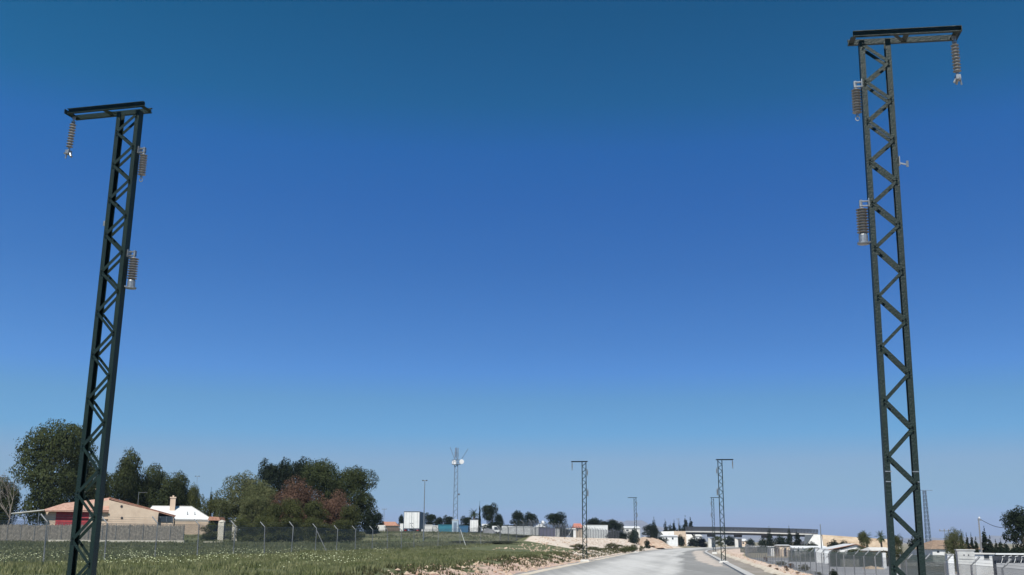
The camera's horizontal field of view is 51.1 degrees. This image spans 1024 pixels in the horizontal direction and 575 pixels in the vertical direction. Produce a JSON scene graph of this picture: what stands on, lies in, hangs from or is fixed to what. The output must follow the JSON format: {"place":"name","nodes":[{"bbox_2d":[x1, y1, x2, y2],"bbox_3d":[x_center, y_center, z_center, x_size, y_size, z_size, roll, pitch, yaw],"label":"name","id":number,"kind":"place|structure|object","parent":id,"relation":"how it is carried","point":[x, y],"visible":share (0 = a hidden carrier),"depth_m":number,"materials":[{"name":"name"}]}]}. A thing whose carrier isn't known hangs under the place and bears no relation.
{"place":"outdoors","nodes":[
{"label":"outdoors","id":0,"kind":"place"},
{"bbox_2d":[450,447,467,519],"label":"telecom tower","id":1,"kind":"structure","parent":0,"point":[454,462],"depth_m":199.20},
{"bbox_2d":[0,531,1022,574],"bbox_3d":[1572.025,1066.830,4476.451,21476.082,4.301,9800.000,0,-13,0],"label":"ground","id":2,"kind":"structure","parent":0,"point":[529,541],"depth_m":140.15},
{"bbox_2d":[0,474,22,524],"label":"pine tree","id":3,"kind":"object","parent":2,"relation":"on","point":[5,500],"visible":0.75,"depth_m":172.14,"materials":[{"name":"green plant"}]},
{"bbox_2d":[0,470,26,524],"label":"bare tree","id":4,"kind":"object","parent":2,"relation":"on","point":[7,496],"visible":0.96,"depth_m":164.65,"materials":[{"name":"brown plant"}]},
{"bbox_2d":[8,417,97,525],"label":"pine tree","id":5,"kind":"object","parent":2,"relation":"on","point":[50,455],"visible":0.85,"depth_m":167.49,"materials":[{"name":"green plant"}]},
{"bbox_2d":[57,452,98,501],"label":"pine tree","id":6,"kind":"object","parent":2,"relation":"on","point":[89,494],"visible":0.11,"depth_m":182.58,"materials":[{"name":"green plant"}]},
{"bbox_2d":[0,523,184,540],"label":"reed screen","id":7,"kind":"object","parent":2,"relation":"on","point":[108,531],"visible":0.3,"depth_m":140.35,"materials":[{"name":"wicker"}]},
{"bbox_2d":[11,489,175,525],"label":"red door house","id":8,"kind":"structure","parent":2,"relation":"on","point":[115,510],"depth_m":154.47,"materials":[{"name":"paint"}]},
{"bbox_2d":[55,512,88,524],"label":"door","id":9,"kind":"structure","parent":8,"relation":"in","point":[67,518],"depth_m":152.45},
{"bbox_2d":[92,472,112,499],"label":"pine tree","id":10,"kind":"object","parent":2,"relation":"on","point":[106,494],"visible":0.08,"depth_m":186.11,"materials":[{"name":"green plant"}]},
{"bbox_2d":[64,101,152,574],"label":"lattice mast","id":11,"kind":"object","parent":2,"relation":"on","point":[120,287],"visible":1,"depth_m":18.35,"materials":[{"name":"metal"}]},
{"bbox_2d":[64,116,76,158],"bbox_3d":[-7.996,-2.722,19.447,0.136,0.802,0.213,0,-13,15],"label":"hanging insulator","id":12,"kind":"object","parent":11,"relation":"hanging from","point":[72,127],"visible":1,"depth_m":19.42,"materials":[{"name":"grey ceramic"}]},
{"bbox_2d":[49,540,184,542],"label":"plinth wall","id":13,"kind":"structure","parent":2,"relation":"on","point":[131,540],"depth_m":139.12,"materials":[{"name":"concrete"}]},
{"bbox_2d":[106,447,147,505],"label":"pine tree","id":14,"kind":"object","parent":2,"relation":"on","point":[124,485],"visible":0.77,"depth_m":172.52,"materials":[{"name":"green plant"}]},
{"bbox_2d":[138,463,176,507],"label":"pine tree","id":15,"kind":"object","parent":2,"relation":"on","point":[158,493],"visible":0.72,"depth_m":175.92,"materials":[{"name":"green plant"}]},
{"bbox_2d":[150,495,208,525],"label":"white roof house","id":16,"kind":"structure","parent":2,"relation":"on","point":[187,513],"depth_m":164.52,"materials":[{"name":"concrete"}]},
{"bbox_2d":[168,469,191,505],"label":"pine tree","id":17,"kind":"object","parent":2,"relation":"on","point":[181,486],"visible":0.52,"depth_m":179.99,"materials":[{"name":"green plant"}]},
{"bbox_2d":[175,520,208,534],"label":"garden wall","id":18,"kind":"structure","parent":2,"relation":"on","point":[180,522],"depth_m":150.31,"materials":[{"name":"concrete"}]},
{"bbox_2d":[0,545,387,566],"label":"wildflowers","id":19,"kind":"object","parent":2,"relation":"on","point":[199,555],"visible":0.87,"depth_m":49.93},
{"bbox_2d":[187,482,203,509],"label":"broadleaf tree","id":20,"kind":"object","parent":2,"relation":"on","point":[194,499],"visible":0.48,"depth_m":178.35,"materials":[{"name":"green plant"}]},
{"bbox_2d":[198,497,218,516],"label":"broadleaf tree","id":21,"kind":"object","parent":2,"relation":"on","point":[204,509],"visible":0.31,"depth_m":173.76,"materials":[{"name":"green plant"}]},
{"bbox_2d":[199,522,217,539],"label":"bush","id":22,"kind":"object","parent":2,"relation":"on","point":[211,524],"visible":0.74,"depth_m":145.76,"materials":[{"name":"green plant"}]},
{"bbox_2d":[208,516,224,530],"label":"entrance porch","id":23,"kind":"object","parent":2,"relation":"on","point":[217,519],"visible":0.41,"depth_m":154.03,"materials":[{"name":"ceramic"}]},
{"bbox_2d":[217,520,224,540],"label":"gate pier","id":24,"kind":"structure","parent":2,"relation":"on","point":[220,525],"depth_m":145.94,"materials":[{"name":"concrete"}]},
{"bbox_2d":[210,470,271,530],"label":"broadleaf tree","id":25,"kind":"object","parent":2,"relation":"on","point":[230,507],"visible":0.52,"depth_m":163.16,"materials":[{"name":"green plant"}]},
{"bbox_2d":[225,517,256,541],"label":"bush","id":26,"kind":"object","parent":2,"relation":"on","point":[241,522],"visible":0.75,"depth_m":142.03,"materials":[{"name":"green plant"}]},
{"bbox_2d":[0,513,499,564],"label":"wire fence","id":27,"kind":"object","parent":2,"relation":"on","point":[450,536],"visible":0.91,"depth_m":67.99,"materials":[{"name":"metal"}]},
{"bbox_2d":[237,493,268,534],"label":"broadleaf tree","id":28,"kind":"object","parent":2,"relation":"on","point":[251,510],"visible":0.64,"depth_m":150.21,"materials":[{"name":"green plant"}]},
{"bbox_2d":[238,479,279,529],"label":"broadleaf tree","id":29,"kind":"object","parent":2,"relation":"on","point":[267,492],"visible":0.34,"depth_m":156.66,"materials":[{"name":"green plant"}]},
{"bbox_2d":[252,516,280,541],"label":"broadleaf tree","id":30,"kind":"object","parent":2,"relation":"on","point":[269,521],"visible":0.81,"depth_m":142.00,"materials":[{"name":"green plant"}]},
{"bbox_2d":[257,458,281,494],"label":"pine tree","id":31,"kind":"object","parent":2,"relation":"on","point":[267,473],"visible":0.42,"depth_m":173.37,"materials":[{"name":"green plant"}]},
{"bbox_2d":[0,530,540,557],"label":"grass","id":32,"kind":"structure","parent":2,"relation":"on","point":[442,544],"depth_m":122.45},
{"bbox_2d":[259,501,283,534],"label":"broadleaf tree","id":33,"kind":"object","parent":2,"relation":"on","point":[275,510],"visible":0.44,"depth_m":146.33,"materials":[{"name":"green plant"}]},
{"bbox_2d":[0,546,560,574],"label":"grass","id":34,"kind":"structure","parent":2,"relation":"on","point":[212,564],"depth_m":52.94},
{"bbox_2d":[272,457,296,525],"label":"pine tree","id":35,"kind":"object","parent":2,"relation":"on","point":[283,476],"visible":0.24,"depth_m":174.97,"materials":[{"name":"green plant"}]},
{"bbox_2d":[274,516,303,541],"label":"broadleaf tree","id":36,"kind":"object","parent":2,"relation":"on","point":[287,524],"visible":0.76,"depth_m":141.75,"materials":[{"name":"green plant"}]},
{"bbox_2d":[279,497,304,536],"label":"broadleaf tree","id":37,"kind":"object","parent":2,"relation":"on","point":[289,508],"visible":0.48,"depth_m":148.54,"materials":[{"name":"green plant"}]},
{"bbox_2d":[268,474,326,531],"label":"broadleaf tree","id":38,"kind":"object","parent":2,"relation":"on","point":[303,496],"visible":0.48,"depth_m":153.60,"materials":[{"name":"brown plant"}]},
{"bbox_2d":[284,456,312,495],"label":"pine tree","id":39,"kind":"object","parent":2,"relation":"on","point":[297,467],"visible":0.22,"depth_m":173.13,"materials":[{"name":"green plant"}]},
{"bbox_2d":[297,517,328,542],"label":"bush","id":40,"kind":"object","parent":2,"relation":"on","point":[314,521],"visible":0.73,"depth_m":142.00,"materials":[{"name":"green plant"}]},
{"bbox_2d":[297,499,329,539],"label":"broadleaf tree","id":41,"kind":"object","parent":2,"relation":"on","point":[313,509],"visible":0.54,"depth_m":146.18,"materials":[{"name":"green plant"}]},
{"bbox_2d":[300,457,341,523],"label":"pine tree","id":42,"kind":"object","parent":2,"relation":"on","point":[319,473],"visible":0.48,"depth_m":167.61,"materials":[{"name":"green plant"}]},
{"bbox_2d":[325,475,343,523],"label":"pine tree","id":43,"kind":"object","parent":2,"relation":"on","point":[330,496],"visible":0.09,"depth_m":166.61,"materials":[{"name":"green plant"}]},
{"bbox_2d":[321,489,354,533],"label":"broadleaf tree","id":44,"kind":"object","parent":2,"relation":"on","point":[334,505],"visible":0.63,"depth_m":150.26,"materials":[{"name":"brown plant"}]},
{"bbox_2d":[322,518,360,541],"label":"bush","id":45,"kind":"object","parent":2,"relation":"on","point":[342,524],"visible":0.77,"depth_m":141.58,"materials":[{"name":"green plant"}]},
{"bbox_2d":[337,503,364,541],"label":"broadleaf tree","id":46,"kind":"object","parent":2,"relation":"on","point":[349,514],"visible":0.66,"depth_m":146.15,"materials":[{"name":"green plant"}]},
{"bbox_2d":[328,465,378,530],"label":"broadleaf tree","id":47,"kind":"object","parent":2,"relation":"on","point":[354,483],"visible":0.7,"depth_m":156.17,"materials":[{"name":"green plant"}]},
{"bbox_2d":[361,509,379,533],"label":"broadleaf tree","id":48,"kind":"object","parent":2,"relation":"on","point":[370,519],"visible":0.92,"depth_m":152.02,"materials":[{"name":"green plant"}]},
{"bbox_2d":[403,511,424,531],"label":"lorry trailer","id":49,"kind":"object","parent":2,"relation":"on","point":[414,519],"visible":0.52,"depth_m":195.59,"materials":[{"name":"white paint"}]},
{"bbox_2d":[425,512,436,524],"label":"pine tree","id":50,"kind":"object","parent":2,"relation":"on","point":[430,519],"visible":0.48,"depth_m":292.84,"materials":[{"name":"green plant"}]},
{"bbox_2d":[438,525,451,531],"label":"shipping container","id":51,"kind":"object","parent":2,"relation":"on","point":[445,528],"visible":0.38,"depth_m":216.69,"materials":[{"name":"metal"}]},
{"bbox_2d":[335,547,622,574],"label":"weeds","id":52,"kind":"object","parent":2,"relation":"on","point":[498,559],"visible":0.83,"depth_m":64.70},
{"bbox_2d":[481,502,499,524],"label":"pine tree","id":53,"kind":"object","parent":2,"relation":"on","point":[490,514],"visible":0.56,"depth_m":255.56,"materials":[{"name":"green plant"}]},
{"bbox_2d":[479,521,511,532],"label":"shrub","id":54,"kind":"object","parent":2,"relation":"on","point":[494,524],"visible":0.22,"depth_m":238.94,"materials":[{"name":"green plant"}]},
{"bbox_2d":[502,526,531,534],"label":"trailer body","id":55,"kind":"object","parent":2,"relation":"on","point":[518,530],"visible":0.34,"depth_m":201.02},
{"bbox_2d":[509,510,526,524],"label":"pine tree","id":56,"kind":"object","parent":2,"relation":"on","point":[517,516],"visible":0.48,"depth_m":273.68,"materials":[{"name":"green plant"}]},
{"bbox_2d":[524,512,538,531],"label":"pine tree","id":57,"kind":"object","parent":2,"relation":"on","point":[530,516],"visible":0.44,"depth_m":278.40,"materials":[{"name":"green plant"}]},
{"bbox_2d":[544,511,570,536],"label":"pine tree","id":58,"kind":"object","parent":2,"relation":"on","point":[557,519],"visible":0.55,"depth_m":243.35,"materials":[{"name":"green plant"}]},
{"bbox_2d":[498,519,630,540],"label":"wire fence","id":59,"kind":"object","parent":2,"relation":"on","point":[507,534],"visible":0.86,"depth_m":177.82,"materials":[{"name":"grey"}]},
{"bbox_2d":[571,461,589,561],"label":"lattice mast","id":60,"kind":"object","parent":2,"relation":"on","point":[585,560],"visible":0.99,"depth_m":103.77,"materials":[{"name":"metal"}]},
{"bbox_2d":[584,517,600,524],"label":"pine tree","id":61,"kind":"object","parent":2,"relation":"on","point":[593,521],"visible":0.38,"depth_m":311.20,"materials":[{"name":"green plant"}]},
{"bbox_2d":[583,525,607,537],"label":"trailer body","id":62,"kind":"object","parent":2,"relation":"on","point":[599,527],"visible":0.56,"depth_m":294.68,"materials":[{"name":"white paint"}]},
{"bbox_2d":[388,537,812,574],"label":"loose stones","id":63,"kind":"object","parent":2,"relation":"on","point":[463,567],"visible":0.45,"depth_m":87.88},
{"bbox_2d":[607,519,619,532],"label":"pine tree","id":64,"kind":"object","parent":2,"relation":"on","point":[612,524],"visible":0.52,"depth_m":301.73,"materials":[{"name":"green plant"}]},
{"bbox_2d":[606,532,628,538],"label":"shrub","id":65,"kind":"object","parent":2,"relation":"on","point":[623,536],"visible":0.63,"depth_m":290.90,"materials":[{"name":"green plant"}]},
{"bbox_2d":[615,546,635,552],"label":"shrub","id":66,"kind":"object","parent":2,"relation":"on","point":[624,549],"visible":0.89,"depth_m":179.95,"materials":[{"name":"green plant"}]},
{"bbox_2d":[628,497,638,552],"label":"lattice mast","id":67,"kind":"object","parent":2,"relation":"on","point":[635,551],"visible":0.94,"depth_m":189.42,"materials":[{"name":"metal"}]},
{"bbox_2d":[628,528,639,543],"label":"shrub","id":68,"kind":"object","parent":2,"relation":"on","point":[631,538],"visible":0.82,"depth_m":276.96,"materials":[{"name":"green plant"}]},
{"bbox_2d":[641,524,659,538],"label":"pine tree","id":69,"kind":"object","parent":2,"relation":"on","point":[653,530],"visible":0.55,"depth_m":331.10,"materials":[{"name":"green plant"}]},
{"bbox_2d":[637,537,672,547],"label":"rock mound","id":70,"kind":"object","parent":2,"relation":"on","point":[657,543],"visible":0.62,"depth_m":276.14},
{"bbox_2d":[660,535,677,545],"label":"white house","id":71,"kind":"structure","parent":2,"relation":"on","point":[672,540],"depth_m":362.19,"materials":[{"name":"paint"}]},
{"bbox_2d":[657,531,692,545],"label":"abutment slope","id":72,"kind":"structure","parent":2,"relation":"on","point":[688,536],"depth_m":388.80,"materials":[{"name":"concrete"}]},
{"bbox_2d":[710,497,718,553],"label":"lattice mast","id":73,"kind":"object","parent":2,"relation":"on","point":[713,552],"visible":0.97,"depth_m":187.49,"materials":[{"name":"metal"}]},
{"bbox_2d":[716,459,732,562],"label":"lattice mast","id":74,"kind":"object","parent":2,"relation":"on","point":[717,490],"visible":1,"depth_m":100.54,"materials":[{"name":"metal"}]},
{"bbox_2d":[705,547,753,574],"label":"kerb","id":75,"kind":"structure","parent":2,"relation":"on","point":[739,570],"depth_m":83.35,"materials":[{"name":"concrete"}]},
{"bbox_2d":[685,527,817,550],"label":"road bridge","id":76,"kind":"structure","parent":2,"relation":"on","point":[762,532],"depth_m":368.93,"materials":[{"name":"concrete"}]},
{"bbox_2d":[740,547,767,552],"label":"shade net fence","id":77,"kind":"object","parent":2,"relation":"on","point":[750,551],"visible":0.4,"depth_m":291.45,"materials":[{"name":"grey"}]},
{"bbox_2d":[717,549,791,574],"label":"earth ridge path","id":78,"kind":"structure","parent":2,"relation":"on","point":[767,569],"depth_m":91.23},
{"bbox_2d":[766,529,774,549],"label":"conifer tree","id":79,"kind":"object","parent":2,"relation":"on","point":[769,537],"visible":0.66,"depth_m":321.00,"materials":[{"name":"green plant"}]},
{"bbox_2d":[772,535,789,550],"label":"shrub","id":80,"kind":"object","parent":2,"relation":"on","point":[779,540],"visible":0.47,"depth_m":316.90,"materials":[{"name":"green plant"}]},
{"bbox_2d":[775,545,790,555],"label":"pink hut","id":81,"kind":"object","parent":2,"relation":"on","point":[784,548],"visible":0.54,"depth_m":228.45,"materials":[{"name":"metal"}]},
{"bbox_2d":[788,550,814,561],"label":"shade net fence","id":82,"kind":"object","parent":2,"relation":"on","point":[806,552],"visible":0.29,"depth_m":164.99,"materials":[{"name":"grey"}]},
{"bbox_2d":[790,546,825,555],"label":"long white shed","id":83,"kind":"structure","parent":2,"relation":"on","point":[796,547],"depth_m":234.15,"materials":[{"name":"paint"}]},
{"bbox_2d":[804,535,822,545],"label":"abutment slope","id":84,"kind":"structure","parent":2,"relation":"on","point":[815,539],"depth_m":331.33,"materials":[{"name":"concrete"}]},
{"bbox_2d":[822,544,866,552],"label":"gabled white house","id":85,"kind":"structure","parent":2,"relation":"on","point":[844,547],"depth_m":209.21,"materials":[{"name":"paint"}]},
{"bbox_2d":[821,535,887,547],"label":"sandy embankment","id":86,"kind":"structure","parent":2,"relation":"on","point":[826,539],"depth_m":328.77,"materials":[{"name":"sand"}]},
{"bbox_2d":[829,551,881,566],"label":"shade net fence","id":87,"kind":"object","parent":2,"relation":"on","point":[860,553],"visible":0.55,"depth_m":131.91,"materials":[{"name":"grey"}]},
{"bbox_2d":[857,531,870,550],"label":"broadleaf tree","id":88,"kind":"object","parent":2,"relation":"on","point":[862,539],"visible":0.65,"depth_m":209.04,"materials":[{"name":"green plant"}]},
{"bbox_2d":[862,547,887,553],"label":"grey roof shed","id":89,"kind":"structure","parent":2,"relation":"on","point":[874,549],"depth_m":156.93,"materials":[{"name":"concrete"}]},
{"bbox_2d":[745,544,1023,574],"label":"wire fence","id":90,"kind":"object","parent":2,"relation":"on","point":[750,555],"visible":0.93,"depth_m":77.58,"materials":[{"name":"metal"}]},
{"bbox_2d":[895,535,902,558],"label":"broadleaf tree","id":91,"kind":"object","parent":2,"relation":"on","point":[898,542],"visible":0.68,"depth_m":194.06,"materials":[{"name":"green plant"}]},
{"bbox_2d":[847,25,961,574],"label":"lattice mast","id":92,"kind":"object","parent":2,"relation":"on","point":[896,221],"visible":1,"depth_m":15.71,"materials":[{"name":"metal"}]},
{"bbox_2d":[950,36,962,84],"bbox_3d":[6.733,-3.442,16.252,0.136,0.802,0.193,5,-14,-21],"label":"hanging insulator","id":93,"kind":"object","parent":92,"relation":"hanging from","point":[955,58],"visible":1,"depth_m":16.22,"materials":[{"name":"grey ceramic"}]},
{"bbox_2d":[900,555,946,574],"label":"shade net fence","id":94,"kind":"object","parent":2,"relation":"on","point":[931,561],"visible":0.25,"depth_m":93.01,"materials":[{"name":"grey"}]},
{"bbox_2d":[921,490,932,541],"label":"lattice pylon","id":95,"kind":"object","parent":2,"relation":"on","point":[925,516],"visible":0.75,"depth_m":210.34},
{"bbox_2d":[909,540,980,563],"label":"brown roof house","id":96,"kind":"structure","parent":2,"relation":"on","point":[935,547],"depth_m":147.15,"materials":[{"name":"tile"}]},
{"bbox_2d":[944,554,954,574],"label":"meter cabinet","id":97,"kind":"object","parent":2,"relation":"on","point":[950,560],"visible":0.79,"depth_m":58.16,"materials":[{"name":"concrete"}]},
{"bbox_2d":[943,528,966,569],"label":"broadleaf tree","id":98,"kind":"object","parent":2,"relation":"on","point":[952,543],"visible":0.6,"depth_m":114.60,"materials":[{"name":"green plant"}]},
{"bbox_2d":[954,549,975,574],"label":"meter cabinet","id":99,"kind":"object","parent":2,"relation":"on","point":[963,556],"visible":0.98,"depth_m":48.49,"materials":[{"name":"concrete"}]},
{"bbox_2d":[974,553,994,574],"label":"white building","id":100,"kind":"structure","parent":2,"relation":"on","point":[983,559],"depth_m":71.73,"materials":[{"name":"concrete"}]},
{"bbox_2d":[982,526,991,552],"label":"cypress tree","id":101,"kind":"object","parent":2,"relation":"on","point":[985,547],"visible":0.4,"depth_m":145.76,"materials":[{"name":"green plant"}]},
{"bbox_2d":[992,544,1010,555],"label":"shrub","id":102,"kind":"object","parent":2,"relation":"on","point":[1003,549],"visible":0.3,"depth_m":144.65,"materials":[{"name":"green plant"}]},
{"bbox_2d":[999,505,1023,555],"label":"tree","id":103,"kind":"object","parent":2,"relation":"on","point":[1013,518],"visible":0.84,"depth_m":109.22,"materials":[{"name":"green plant"}]},
{"bbox_2d":[0,0,1023,537],"label":"sky","id":104,"kind":"structure","parent":0,"point":[532,238],"materials":[{"name":"blue"}]},
{"bbox_2d":[516,546,758,574],"bbox_3d":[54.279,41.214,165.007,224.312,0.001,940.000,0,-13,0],"label":"road","id":105,"kind":"structure","parent":0,"point":[678,561],"depth_m":84.20,"materials":[{"name":"asphalt"}]},
{"bbox_2d":[518,548,674,574],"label":"road shoulder","id":106,"kind":"object","parent":105,"relation":"on","point":[542,570],"visible":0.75,"depth_m":81.80},
{"bbox_2d":[691,551,722,566],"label":"road edge soil","id":107,"kind":"structure","parent":105,"relation":"on","point":[702,557],"depth_m":117.52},
{"bbox_2d":[563,520,1021,542],"bbox_3d":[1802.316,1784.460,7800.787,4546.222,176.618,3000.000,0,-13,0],"label":"mountains","id":108,"kind":"structure","parent":0,"point":[641,524],"depth_m":6993.30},
{"bbox_2d":[768,560,944,574],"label":"service road","id":109,"kind":"structure","parent":0,"point":[841,571],"depth_m":119.70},
{"bbox_2d":[992,553,1023,574],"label":"yard railing","id":110,"kind":"object","parent":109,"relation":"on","point":[999,559],"visible":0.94,"depth_m":69.86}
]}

